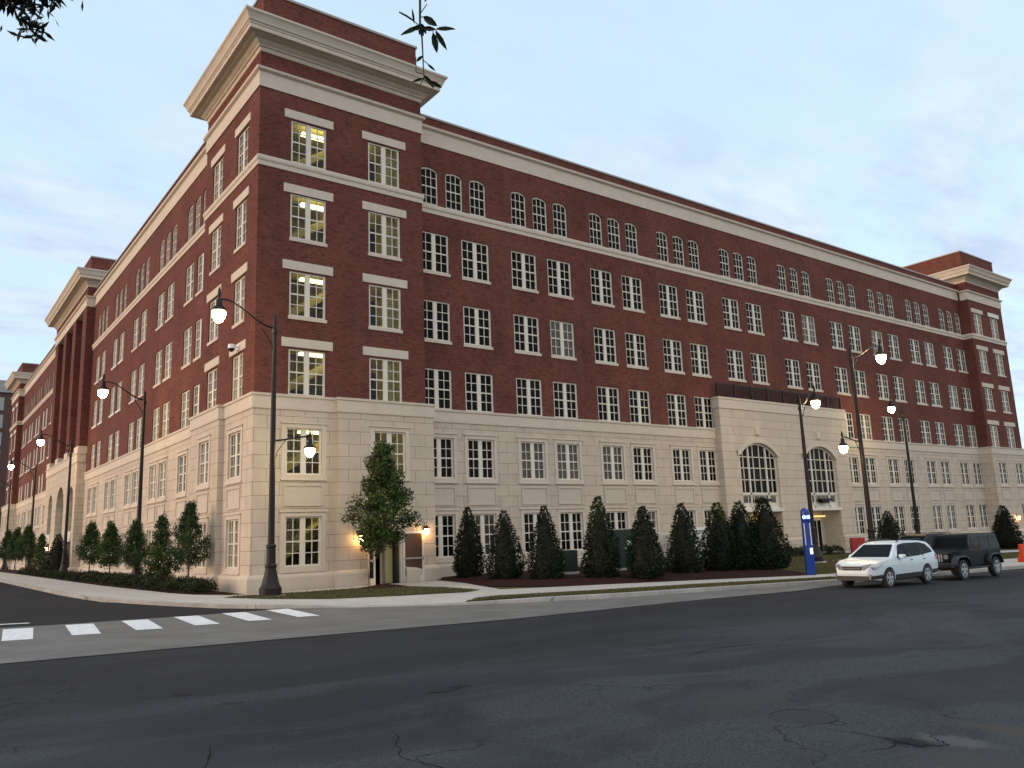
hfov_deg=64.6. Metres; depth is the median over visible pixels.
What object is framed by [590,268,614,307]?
window
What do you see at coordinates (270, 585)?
street lamp
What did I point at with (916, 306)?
arched window
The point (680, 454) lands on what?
base window
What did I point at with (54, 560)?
conical shrub
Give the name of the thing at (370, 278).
window
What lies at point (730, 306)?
window
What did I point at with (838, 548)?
shrub
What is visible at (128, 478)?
base window
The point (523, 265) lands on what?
window
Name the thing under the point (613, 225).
arched window
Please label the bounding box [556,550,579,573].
transformer box
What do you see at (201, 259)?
window
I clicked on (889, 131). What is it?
sky
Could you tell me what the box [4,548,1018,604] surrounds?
lawn
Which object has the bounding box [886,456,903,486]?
base window
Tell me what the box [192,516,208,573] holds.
base window
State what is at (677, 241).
arched window
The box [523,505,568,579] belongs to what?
conical shrub
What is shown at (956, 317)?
arched window
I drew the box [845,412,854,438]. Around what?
window
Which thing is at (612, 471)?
base window
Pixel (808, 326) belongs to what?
window
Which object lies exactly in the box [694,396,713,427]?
window
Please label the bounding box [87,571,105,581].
hedge shrub
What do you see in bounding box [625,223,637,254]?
arched window
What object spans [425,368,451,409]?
window
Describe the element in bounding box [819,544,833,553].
shrub
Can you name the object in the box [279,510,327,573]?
base window
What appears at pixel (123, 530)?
base window
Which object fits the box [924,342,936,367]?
window
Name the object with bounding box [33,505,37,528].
base window
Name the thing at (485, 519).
base window
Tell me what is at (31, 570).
hedge shrub
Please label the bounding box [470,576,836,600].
verge
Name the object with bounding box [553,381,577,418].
window
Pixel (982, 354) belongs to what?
window
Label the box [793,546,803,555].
shrub
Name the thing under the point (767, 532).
conical shrub
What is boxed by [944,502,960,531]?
base window
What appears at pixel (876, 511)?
base window
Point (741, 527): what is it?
conical shrub
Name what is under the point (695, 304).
window
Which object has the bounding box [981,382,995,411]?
window
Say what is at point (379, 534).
street tree
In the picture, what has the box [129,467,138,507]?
base window
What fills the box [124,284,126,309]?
arched window
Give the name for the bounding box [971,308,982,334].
window
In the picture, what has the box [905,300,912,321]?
arched window
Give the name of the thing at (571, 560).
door
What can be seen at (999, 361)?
window
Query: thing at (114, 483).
base window
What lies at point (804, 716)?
manhole cover
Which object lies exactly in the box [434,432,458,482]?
base window
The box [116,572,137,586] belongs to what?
hedge shrub
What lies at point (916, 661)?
road
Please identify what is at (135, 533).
street tree
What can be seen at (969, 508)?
base window
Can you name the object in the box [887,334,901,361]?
window
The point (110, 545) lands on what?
street tree
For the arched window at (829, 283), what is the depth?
70.07 m
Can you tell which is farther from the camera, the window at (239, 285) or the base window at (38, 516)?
the base window at (38, 516)
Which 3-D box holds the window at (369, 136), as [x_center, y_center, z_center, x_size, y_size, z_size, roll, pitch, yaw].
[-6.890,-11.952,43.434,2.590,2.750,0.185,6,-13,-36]
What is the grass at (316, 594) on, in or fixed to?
on the lawn at (1008, 555)
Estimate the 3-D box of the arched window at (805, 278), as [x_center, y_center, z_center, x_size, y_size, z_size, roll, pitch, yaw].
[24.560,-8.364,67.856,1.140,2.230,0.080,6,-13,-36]
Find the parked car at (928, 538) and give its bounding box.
[899,532,950,543]
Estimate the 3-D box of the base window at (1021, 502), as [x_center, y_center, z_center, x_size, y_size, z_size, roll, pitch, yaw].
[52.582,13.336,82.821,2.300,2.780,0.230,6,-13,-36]
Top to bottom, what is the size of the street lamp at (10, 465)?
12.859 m
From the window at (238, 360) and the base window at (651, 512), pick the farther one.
the base window at (651, 512)
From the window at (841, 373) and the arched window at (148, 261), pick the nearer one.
the arched window at (148, 261)
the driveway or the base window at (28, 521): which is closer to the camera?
the driveway
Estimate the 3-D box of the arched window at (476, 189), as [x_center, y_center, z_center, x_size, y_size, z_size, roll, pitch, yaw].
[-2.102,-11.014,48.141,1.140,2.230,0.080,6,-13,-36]
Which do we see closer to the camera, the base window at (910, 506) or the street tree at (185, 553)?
the street tree at (185, 553)
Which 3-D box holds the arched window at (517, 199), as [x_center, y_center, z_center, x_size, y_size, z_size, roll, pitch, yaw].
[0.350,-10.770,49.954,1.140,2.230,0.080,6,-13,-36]
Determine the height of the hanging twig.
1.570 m
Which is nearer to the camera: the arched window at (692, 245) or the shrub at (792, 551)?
the shrub at (792, 551)
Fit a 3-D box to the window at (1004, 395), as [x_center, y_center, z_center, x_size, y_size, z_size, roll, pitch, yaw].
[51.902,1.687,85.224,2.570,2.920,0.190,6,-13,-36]
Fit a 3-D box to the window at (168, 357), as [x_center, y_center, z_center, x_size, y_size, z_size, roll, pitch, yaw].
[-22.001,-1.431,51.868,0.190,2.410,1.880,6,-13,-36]
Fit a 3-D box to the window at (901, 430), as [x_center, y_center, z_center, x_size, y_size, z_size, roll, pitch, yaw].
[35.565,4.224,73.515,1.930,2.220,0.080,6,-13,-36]
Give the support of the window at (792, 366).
in the brick building
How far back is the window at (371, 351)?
41.32 m
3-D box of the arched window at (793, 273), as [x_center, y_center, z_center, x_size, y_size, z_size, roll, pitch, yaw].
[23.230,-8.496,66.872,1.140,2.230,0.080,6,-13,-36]
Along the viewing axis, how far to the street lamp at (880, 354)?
43.56 m
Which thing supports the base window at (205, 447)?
in the brick building
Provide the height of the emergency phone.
3.070 m
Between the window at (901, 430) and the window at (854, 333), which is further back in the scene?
the window at (901, 430)
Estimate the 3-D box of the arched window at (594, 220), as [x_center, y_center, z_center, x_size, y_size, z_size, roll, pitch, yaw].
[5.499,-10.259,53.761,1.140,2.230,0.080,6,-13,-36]
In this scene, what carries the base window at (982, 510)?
in the brick building
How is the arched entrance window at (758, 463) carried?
in the brick building
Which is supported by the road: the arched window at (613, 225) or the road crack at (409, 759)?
the road crack at (409, 759)
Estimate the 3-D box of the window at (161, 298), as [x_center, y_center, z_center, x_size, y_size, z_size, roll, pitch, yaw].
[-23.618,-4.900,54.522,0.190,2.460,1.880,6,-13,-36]
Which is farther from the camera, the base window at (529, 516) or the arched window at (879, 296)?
the arched window at (879, 296)
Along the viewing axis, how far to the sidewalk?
32.02 m
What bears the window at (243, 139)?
in the brick building
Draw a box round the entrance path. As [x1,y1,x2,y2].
[831,550,1018,560]
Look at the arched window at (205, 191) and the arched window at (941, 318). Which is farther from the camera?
the arched window at (941, 318)
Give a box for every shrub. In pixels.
[25,567,37,574]
[43,533,68,570]
[46,570,59,576]
[55,570,67,577]
[60,571,71,578]
[71,570,89,580]
[79,572,90,580]
[83,571,98,580]
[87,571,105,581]
[91,574,106,582]
[102,574,118,583]
[107,576,123,583]
[111,577,129,584]
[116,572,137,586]
[127,576,144,586]
[132,576,146,587]
[136,575,152,587]
[139,576,156,588]
[142,577,166,589]
[151,578,170,589]
[159,578,182,590]
[162,581,181,591]
[171,575,186,588]
[180,576,205,590]
[187,577,212,592]
[188,578,218,591]
[451,506,487,577]
[485,510,526,578]
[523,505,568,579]
[578,495,621,577]
[623,506,669,579]
[664,502,705,572]
[699,502,745,570]
[726,500,765,569]
[748,497,797,569]
[783,546,798,555]
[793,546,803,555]
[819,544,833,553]
[830,544,844,553]
[875,510,904,540]
[991,505,1023,548]
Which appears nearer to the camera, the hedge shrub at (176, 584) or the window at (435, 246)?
the hedge shrub at (176, 584)
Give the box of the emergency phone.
[800,508,815,574]
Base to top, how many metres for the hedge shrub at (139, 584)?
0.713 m
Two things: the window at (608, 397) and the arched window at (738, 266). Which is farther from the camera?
the arched window at (738, 266)
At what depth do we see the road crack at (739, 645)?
14.45 m
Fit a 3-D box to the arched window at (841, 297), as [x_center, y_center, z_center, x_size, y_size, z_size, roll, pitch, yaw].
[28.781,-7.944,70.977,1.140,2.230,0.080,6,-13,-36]
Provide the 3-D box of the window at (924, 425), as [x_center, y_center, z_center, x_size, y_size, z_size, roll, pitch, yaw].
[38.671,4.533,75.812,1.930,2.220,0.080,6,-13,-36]
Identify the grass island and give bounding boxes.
[226,586,478,598]
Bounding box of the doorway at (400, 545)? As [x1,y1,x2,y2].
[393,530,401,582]
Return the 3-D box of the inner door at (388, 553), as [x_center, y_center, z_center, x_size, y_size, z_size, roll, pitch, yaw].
[-6.243,8.607,40.108,0.680,2.450,0.060,6,-13,-36]
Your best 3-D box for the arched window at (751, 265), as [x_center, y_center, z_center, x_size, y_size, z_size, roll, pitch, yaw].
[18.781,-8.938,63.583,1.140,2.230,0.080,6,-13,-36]
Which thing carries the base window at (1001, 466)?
in the brick building
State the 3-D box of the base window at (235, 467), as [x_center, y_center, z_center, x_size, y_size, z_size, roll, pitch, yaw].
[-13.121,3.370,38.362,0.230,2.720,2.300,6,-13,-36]
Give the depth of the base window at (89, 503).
69.65 m
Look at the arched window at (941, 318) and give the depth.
81.80 m
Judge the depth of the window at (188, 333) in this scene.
48.55 m
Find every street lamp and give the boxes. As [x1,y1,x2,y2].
[0,481,10,569]
[8,456,36,567]
[37,428,72,571]
[97,374,146,574]
[210,287,315,596]
[798,385,826,562]
[838,338,886,541]
[887,395,920,533]
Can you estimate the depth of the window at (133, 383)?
59.66 m
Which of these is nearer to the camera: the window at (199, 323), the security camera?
the security camera
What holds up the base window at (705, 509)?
in the brick building
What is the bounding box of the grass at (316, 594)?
[233,555,848,599]
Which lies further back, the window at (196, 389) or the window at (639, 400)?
the window at (639, 400)
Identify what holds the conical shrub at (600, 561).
on the mulch bed at (526, 579)
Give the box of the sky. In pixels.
[0,0,1023,448]
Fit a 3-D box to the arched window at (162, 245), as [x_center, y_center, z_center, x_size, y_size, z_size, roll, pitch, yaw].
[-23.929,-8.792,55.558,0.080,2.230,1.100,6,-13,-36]
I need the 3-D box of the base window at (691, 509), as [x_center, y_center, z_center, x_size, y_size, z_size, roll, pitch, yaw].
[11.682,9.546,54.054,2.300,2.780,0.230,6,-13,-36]
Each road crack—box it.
[393,731,443,767]
[689,634,801,656]
[828,728,947,745]
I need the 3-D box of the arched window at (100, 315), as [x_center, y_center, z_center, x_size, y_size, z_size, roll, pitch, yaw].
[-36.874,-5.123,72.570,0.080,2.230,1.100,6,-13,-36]
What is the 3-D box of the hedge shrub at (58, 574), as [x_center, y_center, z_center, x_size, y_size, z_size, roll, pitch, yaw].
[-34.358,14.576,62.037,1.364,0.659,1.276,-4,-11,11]
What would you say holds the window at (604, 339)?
in the brick building
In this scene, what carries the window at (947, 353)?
in the brick building
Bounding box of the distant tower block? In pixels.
[0,380,12,527]
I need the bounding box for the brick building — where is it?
[0,0,1023,593]
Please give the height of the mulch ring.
0.162 m
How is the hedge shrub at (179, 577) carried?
on the planting bed at (124, 586)
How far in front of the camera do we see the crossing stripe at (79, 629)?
20.38 m
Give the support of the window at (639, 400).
in the brick building
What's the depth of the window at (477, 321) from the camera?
46.52 m
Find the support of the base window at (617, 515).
in the brick building
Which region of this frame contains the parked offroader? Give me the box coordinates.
[919,532,1003,579]
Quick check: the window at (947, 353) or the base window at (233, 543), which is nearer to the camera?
the base window at (233, 543)
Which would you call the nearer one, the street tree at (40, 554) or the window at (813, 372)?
the window at (813, 372)
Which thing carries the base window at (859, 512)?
in the brick building
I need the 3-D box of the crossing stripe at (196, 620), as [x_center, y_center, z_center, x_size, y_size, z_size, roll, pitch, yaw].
[-8.737,6.516,22.342,0.680,0.018,3.403,4,-12,-30]
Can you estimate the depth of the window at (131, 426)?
59.06 m
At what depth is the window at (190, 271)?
49.28 m
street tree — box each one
[0,529,14,569]
[4,527,28,570]
[13,523,37,565]
[28,533,49,569]
[73,519,102,571]
[90,520,125,572]
[116,518,151,573]
[136,511,183,578]
[163,500,212,578]
[340,439,422,583]
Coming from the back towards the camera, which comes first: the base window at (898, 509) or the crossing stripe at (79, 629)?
the base window at (898, 509)
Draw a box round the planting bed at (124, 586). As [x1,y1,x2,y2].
[0,569,228,593]
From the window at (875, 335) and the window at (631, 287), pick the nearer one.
the window at (631, 287)
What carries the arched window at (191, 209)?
in the brick building
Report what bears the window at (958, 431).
in the brick building
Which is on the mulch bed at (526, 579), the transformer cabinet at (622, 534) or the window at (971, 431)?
the transformer cabinet at (622, 534)
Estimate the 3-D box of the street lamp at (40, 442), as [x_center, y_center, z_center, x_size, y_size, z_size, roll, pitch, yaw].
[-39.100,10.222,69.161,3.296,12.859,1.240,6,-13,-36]
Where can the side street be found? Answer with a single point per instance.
(27, 606)
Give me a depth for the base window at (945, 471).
76.77 m
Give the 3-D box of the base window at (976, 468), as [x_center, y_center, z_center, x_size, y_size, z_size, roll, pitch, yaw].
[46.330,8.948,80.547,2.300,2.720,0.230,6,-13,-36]
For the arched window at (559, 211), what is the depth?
51.98 m
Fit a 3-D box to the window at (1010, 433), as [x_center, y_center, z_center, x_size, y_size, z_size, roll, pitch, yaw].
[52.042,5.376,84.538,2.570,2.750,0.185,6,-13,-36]
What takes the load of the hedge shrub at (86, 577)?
on the planting bed at (124, 586)
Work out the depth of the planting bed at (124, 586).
42.23 m
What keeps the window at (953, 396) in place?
in the brick building
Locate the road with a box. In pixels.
[0,568,1023,767]
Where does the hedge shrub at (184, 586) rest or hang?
on the planting bed at (124, 586)
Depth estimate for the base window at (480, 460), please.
45.05 m
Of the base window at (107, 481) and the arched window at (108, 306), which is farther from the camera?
the arched window at (108, 306)
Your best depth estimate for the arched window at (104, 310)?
71.59 m
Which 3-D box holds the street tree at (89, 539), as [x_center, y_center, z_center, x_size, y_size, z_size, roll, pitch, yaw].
[-30.364,11.962,58.300,2.058,4.370,2.094,-11,-14,39]
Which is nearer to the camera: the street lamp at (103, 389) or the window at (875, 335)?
the street lamp at (103, 389)
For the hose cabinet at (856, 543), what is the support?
on the lawn at (1008, 555)
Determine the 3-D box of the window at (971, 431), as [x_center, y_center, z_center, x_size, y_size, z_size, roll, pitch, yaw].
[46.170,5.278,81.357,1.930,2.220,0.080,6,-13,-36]
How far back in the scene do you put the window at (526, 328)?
48.64 m
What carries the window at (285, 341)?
in the brick building
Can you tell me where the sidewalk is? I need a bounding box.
[0,570,941,605]
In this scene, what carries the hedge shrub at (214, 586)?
on the planting bed at (124, 586)
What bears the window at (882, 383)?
in the brick building
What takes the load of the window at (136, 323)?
in the brick building
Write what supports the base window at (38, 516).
in the brick building
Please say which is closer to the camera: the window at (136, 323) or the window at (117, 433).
the window at (136, 323)
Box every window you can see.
[0,515,3,534]
[21,510,23,531]
[23,509,26,527]
[27,508,30,526]
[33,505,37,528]
[36,504,40,527]
[85,484,92,517]
[90,482,98,516]
[98,315,100,338]
[102,310,104,333]
[102,478,110,513]
[106,306,108,329]
[108,475,116,512]
[114,430,119,458]
[115,294,118,319]
[119,289,122,315]
[119,528,128,568]
[122,470,131,509]
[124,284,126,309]
[128,422,133,452]
[129,369,136,404]
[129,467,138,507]
[131,317,138,352]
[136,270,138,296]
[136,363,144,399]
[136,417,141,448]
[139,309,146,345]
[141,264,143,291]
[144,525,154,568]
[146,257,149,285]
[146,460,157,504]
[153,350,161,388]
[153,407,159,440]
[155,291,164,331]
[155,456,167,502]
[160,240,163,270]
[162,342,171,382]
[162,401,169,436]
[165,281,174,323]
[166,232,170,264]
[172,225,176,257]
[172,522,183,571]
[174,448,187,498]
[181,326,191,369]
[181,390,189,428]
[184,263,193,306]
[188,206,192,240]
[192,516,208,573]
[193,318,201,361]
[193,384,199,415]
[195,253,203,296]
[195,433,210,490]
[196,196,200,231]
[203,191,205,223]
[204,356,219,408]
[207,284,221,346]
[209,213,223,275]
[211,144,225,201]
[222,513,240,574]
[224,423,242,485]
[229,339,245,399]
[231,262,247,329]
[233,186,249,253]
[235,112,250,174]
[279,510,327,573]
[280,421,327,480]
[281,337,332,396]
[282,259,332,323]
[284,182,332,246]
[285,108,333,169]
[362,130,404,187]
[362,201,405,261]
[362,273,406,333]
[363,346,407,401]
[369,425,410,480]
[421,167,437,205]
[423,231,450,276]
[424,299,451,344]
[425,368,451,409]
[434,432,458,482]
[435,509,459,563]
[445,174,461,211]
[461,239,490,284]
[463,306,492,349]
[463,434,498,483]
[465,372,493,412]
[468,509,500,559]
[469,180,484,216]
[511,192,525,227]
[511,251,538,293]
[513,314,541,355]
[516,378,542,415]
[517,436,549,483]
[520,508,551,557]
[532,198,546,232]
[547,258,572,299]
[550,320,576,360]
[553,203,566,237]
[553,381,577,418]
[553,438,584,483]
[556,507,586,554]
[589,213,601,245]
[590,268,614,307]
[594,327,618,365]
[597,386,619,421]
[599,441,628,484]
[605,507,630,529]
[607,218,620,250]
[621,275,644,313]
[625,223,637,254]
[625,332,648,369]
[629,389,650,423]
[630,442,657,484]
[634,506,660,547]
[656,232,668,262]
[659,283,680,319]
[663,339,684,374]
[667,393,687,426]
[669,444,695,484]
[672,236,684,266]
[674,506,698,527]
[686,289,706,324]
[688,240,699,269]
[690,343,711,377]
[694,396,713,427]
[696,446,719,485]
[701,505,721,532]
[719,249,729,277]
[722,297,741,331]
[726,349,746,382]
[733,253,743,280]
[740,443,779,508]
[746,303,764,335]
[747,256,756,283]
[750,353,769,385]
[777,265,786,291]
[780,310,797,341]
[785,358,802,389]
[789,268,798,293]
[801,271,810,296]
[801,315,817,345]
[806,362,822,391]
[807,447,838,507]
[826,278,834,302]
[829,321,845,350]
[835,367,850,395]
[837,281,845,305]
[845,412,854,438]
[847,284,855,307]
[848,325,863,353]
[849,454,862,486]
[854,370,868,397]
[854,503,867,537]
[859,414,872,439]
[864,454,880,486]
[867,289,874,312]
[871,330,883,356]
[871,503,883,536]
[876,373,889,400]
[877,292,884,315]
[881,416,894,441]
[886,294,893,317]
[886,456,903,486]
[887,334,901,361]
[892,503,908,534]
[893,376,906,402]
[898,418,910,442]
[902,456,918,486]
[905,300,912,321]
[908,503,924,533]
[909,339,922,364]
[913,302,920,323]
[914,380,927,405]
[919,420,931,443]
[922,304,929,326]
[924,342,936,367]
[924,458,939,486]
[929,382,942,407]
[930,502,945,531]
[934,422,945,444]
[938,309,945,330]
[938,458,953,486]
[942,346,954,370]
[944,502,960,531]
[946,311,952,331]
[948,385,960,409]
[953,424,964,446]
[954,313,960,333]
[956,349,968,373]
[958,459,972,487]
[961,387,973,411]
[964,502,979,530]
[967,425,977,446]
[970,535,997,547]
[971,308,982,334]
[971,460,984,487]
[976,345,990,374]
[977,502,990,530]
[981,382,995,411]
[987,420,999,446]
[993,349,1006,377]
[997,459,1010,486]
[998,385,1011,413]
[1004,422,1015,447]
[1013,460,1023,486]
[1020,501,1023,525]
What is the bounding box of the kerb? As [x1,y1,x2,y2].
[0,565,1023,608]
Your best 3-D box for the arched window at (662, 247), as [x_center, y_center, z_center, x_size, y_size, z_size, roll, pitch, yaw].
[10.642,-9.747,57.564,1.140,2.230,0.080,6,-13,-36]
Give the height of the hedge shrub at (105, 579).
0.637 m
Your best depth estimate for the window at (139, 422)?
57.13 m
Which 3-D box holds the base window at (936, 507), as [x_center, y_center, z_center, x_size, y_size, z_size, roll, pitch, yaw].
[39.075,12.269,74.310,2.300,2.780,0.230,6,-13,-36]
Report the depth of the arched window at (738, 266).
62.66 m
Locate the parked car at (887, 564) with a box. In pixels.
[835,538,937,587]
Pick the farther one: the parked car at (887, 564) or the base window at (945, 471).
the base window at (945, 471)
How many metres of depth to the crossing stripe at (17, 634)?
19.50 m
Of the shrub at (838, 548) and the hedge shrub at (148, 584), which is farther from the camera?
the shrub at (838, 548)
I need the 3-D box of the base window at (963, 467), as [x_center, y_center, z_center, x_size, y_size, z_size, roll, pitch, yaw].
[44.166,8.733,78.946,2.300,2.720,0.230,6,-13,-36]
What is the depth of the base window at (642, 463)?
52.67 m
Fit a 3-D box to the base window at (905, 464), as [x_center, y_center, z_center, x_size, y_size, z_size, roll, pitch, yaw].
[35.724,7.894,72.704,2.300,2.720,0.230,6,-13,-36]
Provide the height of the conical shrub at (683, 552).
3.363 m
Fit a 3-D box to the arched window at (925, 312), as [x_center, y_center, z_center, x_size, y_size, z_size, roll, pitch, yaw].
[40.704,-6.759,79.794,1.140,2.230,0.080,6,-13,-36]
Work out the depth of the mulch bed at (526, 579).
35.71 m
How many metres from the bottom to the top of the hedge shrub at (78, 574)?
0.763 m
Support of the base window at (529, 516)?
in the brick building
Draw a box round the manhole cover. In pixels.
[767,709,838,723]
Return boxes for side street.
[0,582,274,627]
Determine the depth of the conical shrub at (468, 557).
39.79 m
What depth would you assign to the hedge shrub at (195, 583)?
35.78 m
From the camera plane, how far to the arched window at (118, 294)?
67.20 m
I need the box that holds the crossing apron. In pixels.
[0,583,841,663]
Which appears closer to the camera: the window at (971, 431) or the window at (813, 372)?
the window at (813, 372)
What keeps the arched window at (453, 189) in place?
in the brick building
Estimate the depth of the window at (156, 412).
53.32 m
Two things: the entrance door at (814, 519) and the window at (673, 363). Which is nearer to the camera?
the window at (673, 363)
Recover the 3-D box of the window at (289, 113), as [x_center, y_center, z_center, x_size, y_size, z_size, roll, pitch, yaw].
[-10.272,-12.288,40.933,2.590,2.750,0.185,6,-13,-36]
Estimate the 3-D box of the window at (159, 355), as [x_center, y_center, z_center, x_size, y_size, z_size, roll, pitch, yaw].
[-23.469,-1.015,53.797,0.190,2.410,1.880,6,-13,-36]
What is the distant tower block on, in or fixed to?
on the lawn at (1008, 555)
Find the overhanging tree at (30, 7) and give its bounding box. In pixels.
[0,0,83,44]
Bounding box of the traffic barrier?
[1018,544,1023,561]
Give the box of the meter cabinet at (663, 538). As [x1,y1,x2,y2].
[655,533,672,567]
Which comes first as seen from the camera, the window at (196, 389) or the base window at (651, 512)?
the window at (196, 389)
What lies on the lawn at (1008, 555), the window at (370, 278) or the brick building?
the brick building
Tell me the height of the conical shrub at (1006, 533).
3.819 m
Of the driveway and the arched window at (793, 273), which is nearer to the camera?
the driveway
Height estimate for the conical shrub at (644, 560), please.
3.182 m
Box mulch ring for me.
[361,584,404,588]
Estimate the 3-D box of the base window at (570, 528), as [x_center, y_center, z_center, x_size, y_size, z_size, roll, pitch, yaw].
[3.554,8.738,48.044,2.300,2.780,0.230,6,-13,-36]
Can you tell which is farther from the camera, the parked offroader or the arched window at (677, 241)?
the arched window at (677, 241)
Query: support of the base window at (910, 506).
in the brick building
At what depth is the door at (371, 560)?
38.13 m
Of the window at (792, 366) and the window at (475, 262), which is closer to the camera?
the window at (475, 262)
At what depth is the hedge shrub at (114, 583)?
45.29 m
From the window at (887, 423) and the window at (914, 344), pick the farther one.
the window at (914, 344)
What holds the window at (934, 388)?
in the brick building
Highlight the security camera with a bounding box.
[228,344,238,351]
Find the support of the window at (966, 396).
in the brick building
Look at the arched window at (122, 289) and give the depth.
65.96 m
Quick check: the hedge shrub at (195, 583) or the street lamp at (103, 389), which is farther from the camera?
the street lamp at (103, 389)
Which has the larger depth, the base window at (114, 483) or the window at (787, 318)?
the window at (787, 318)
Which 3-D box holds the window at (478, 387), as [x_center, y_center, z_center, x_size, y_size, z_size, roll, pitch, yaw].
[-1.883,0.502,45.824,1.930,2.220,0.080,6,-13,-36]
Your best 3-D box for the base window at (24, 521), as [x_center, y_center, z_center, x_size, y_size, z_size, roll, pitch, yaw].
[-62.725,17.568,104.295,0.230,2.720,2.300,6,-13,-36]
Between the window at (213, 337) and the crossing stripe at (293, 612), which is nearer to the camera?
the crossing stripe at (293, 612)
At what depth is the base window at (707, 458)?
56.44 m
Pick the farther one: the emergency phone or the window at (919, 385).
the window at (919, 385)
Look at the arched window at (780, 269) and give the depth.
65.96 m
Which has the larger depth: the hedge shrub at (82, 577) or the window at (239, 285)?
the hedge shrub at (82, 577)
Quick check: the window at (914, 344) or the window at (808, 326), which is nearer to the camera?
the window at (808, 326)
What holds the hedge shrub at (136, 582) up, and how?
on the planting bed at (124, 586)
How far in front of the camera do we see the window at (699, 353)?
57.93 m
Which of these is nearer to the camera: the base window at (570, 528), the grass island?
the grass island
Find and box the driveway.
[985,558,1023,567]
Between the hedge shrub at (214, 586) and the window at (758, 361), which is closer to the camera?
the hedge shrub at (214, 586)
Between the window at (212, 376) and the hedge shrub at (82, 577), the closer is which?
the window at (212, 376)
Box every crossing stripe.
[1,628,32,640]
[65,623,99,634]
[122,619,161,629]
[175,616,218,624]
[222,612,270,620]
[268,609,319,616]
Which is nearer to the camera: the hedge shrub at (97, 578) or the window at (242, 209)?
the window at (242, 209)
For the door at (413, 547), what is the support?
in the brick building
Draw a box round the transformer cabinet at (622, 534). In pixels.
[608,529,636,570]
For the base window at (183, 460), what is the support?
in the brick building
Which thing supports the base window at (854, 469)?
in the brick building
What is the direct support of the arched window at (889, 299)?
in the brick building
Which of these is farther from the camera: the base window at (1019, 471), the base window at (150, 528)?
the base window at (1019, 471)
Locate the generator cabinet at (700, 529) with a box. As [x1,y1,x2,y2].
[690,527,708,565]
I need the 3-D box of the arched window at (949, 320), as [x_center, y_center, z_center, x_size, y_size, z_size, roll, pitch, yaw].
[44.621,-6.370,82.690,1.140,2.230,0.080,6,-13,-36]
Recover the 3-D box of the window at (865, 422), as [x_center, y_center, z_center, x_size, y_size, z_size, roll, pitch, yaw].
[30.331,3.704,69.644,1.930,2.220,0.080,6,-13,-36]
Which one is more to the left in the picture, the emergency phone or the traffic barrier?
the emergency phone
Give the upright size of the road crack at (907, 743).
0.009 m
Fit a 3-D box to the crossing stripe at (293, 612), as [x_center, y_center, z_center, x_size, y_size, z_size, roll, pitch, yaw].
[-6.584,6.828,24.181,0.679,0.018,3.464,4,-12,-30]
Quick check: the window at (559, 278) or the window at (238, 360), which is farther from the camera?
the window at (559, 278)
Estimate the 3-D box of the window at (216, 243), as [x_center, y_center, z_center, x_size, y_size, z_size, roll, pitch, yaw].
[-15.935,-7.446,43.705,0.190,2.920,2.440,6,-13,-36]
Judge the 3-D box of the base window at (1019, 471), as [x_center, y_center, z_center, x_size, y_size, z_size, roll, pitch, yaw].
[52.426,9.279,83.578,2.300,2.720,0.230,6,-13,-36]
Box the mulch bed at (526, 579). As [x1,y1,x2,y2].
[438,562,805,585]
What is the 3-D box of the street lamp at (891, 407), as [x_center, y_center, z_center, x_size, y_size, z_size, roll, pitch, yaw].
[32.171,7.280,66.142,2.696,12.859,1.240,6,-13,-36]
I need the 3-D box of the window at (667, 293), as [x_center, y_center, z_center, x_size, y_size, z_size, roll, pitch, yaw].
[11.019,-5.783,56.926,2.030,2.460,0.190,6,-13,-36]
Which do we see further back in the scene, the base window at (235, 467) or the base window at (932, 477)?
the base window at (932, 477)
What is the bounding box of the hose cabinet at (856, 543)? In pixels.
[849,537,864,553]
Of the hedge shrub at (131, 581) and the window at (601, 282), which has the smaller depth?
the hedge shrub at (131, 581)
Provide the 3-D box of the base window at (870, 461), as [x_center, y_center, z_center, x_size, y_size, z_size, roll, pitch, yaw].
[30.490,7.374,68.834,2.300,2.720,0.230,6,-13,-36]
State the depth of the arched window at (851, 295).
72.06 m
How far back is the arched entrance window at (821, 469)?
63.84 m
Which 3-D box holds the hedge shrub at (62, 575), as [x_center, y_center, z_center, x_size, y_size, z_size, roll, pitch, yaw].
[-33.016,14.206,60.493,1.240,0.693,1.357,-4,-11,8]
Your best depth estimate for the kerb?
28.25 m
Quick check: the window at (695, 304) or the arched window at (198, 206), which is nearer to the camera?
the arched window at (198, 206)
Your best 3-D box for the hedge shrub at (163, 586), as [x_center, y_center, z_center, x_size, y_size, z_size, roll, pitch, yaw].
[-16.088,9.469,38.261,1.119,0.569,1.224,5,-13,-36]
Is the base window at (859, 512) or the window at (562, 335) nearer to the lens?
the window at (562, 335)
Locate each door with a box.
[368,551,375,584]
[379,544,392,583]
[402,531,424,582]
[556,552,576,570]
[814,519,823,548]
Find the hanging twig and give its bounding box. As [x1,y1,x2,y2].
[399,0,454,87]
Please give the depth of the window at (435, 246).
45.65 m
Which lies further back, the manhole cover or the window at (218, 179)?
the window at (218, 179)

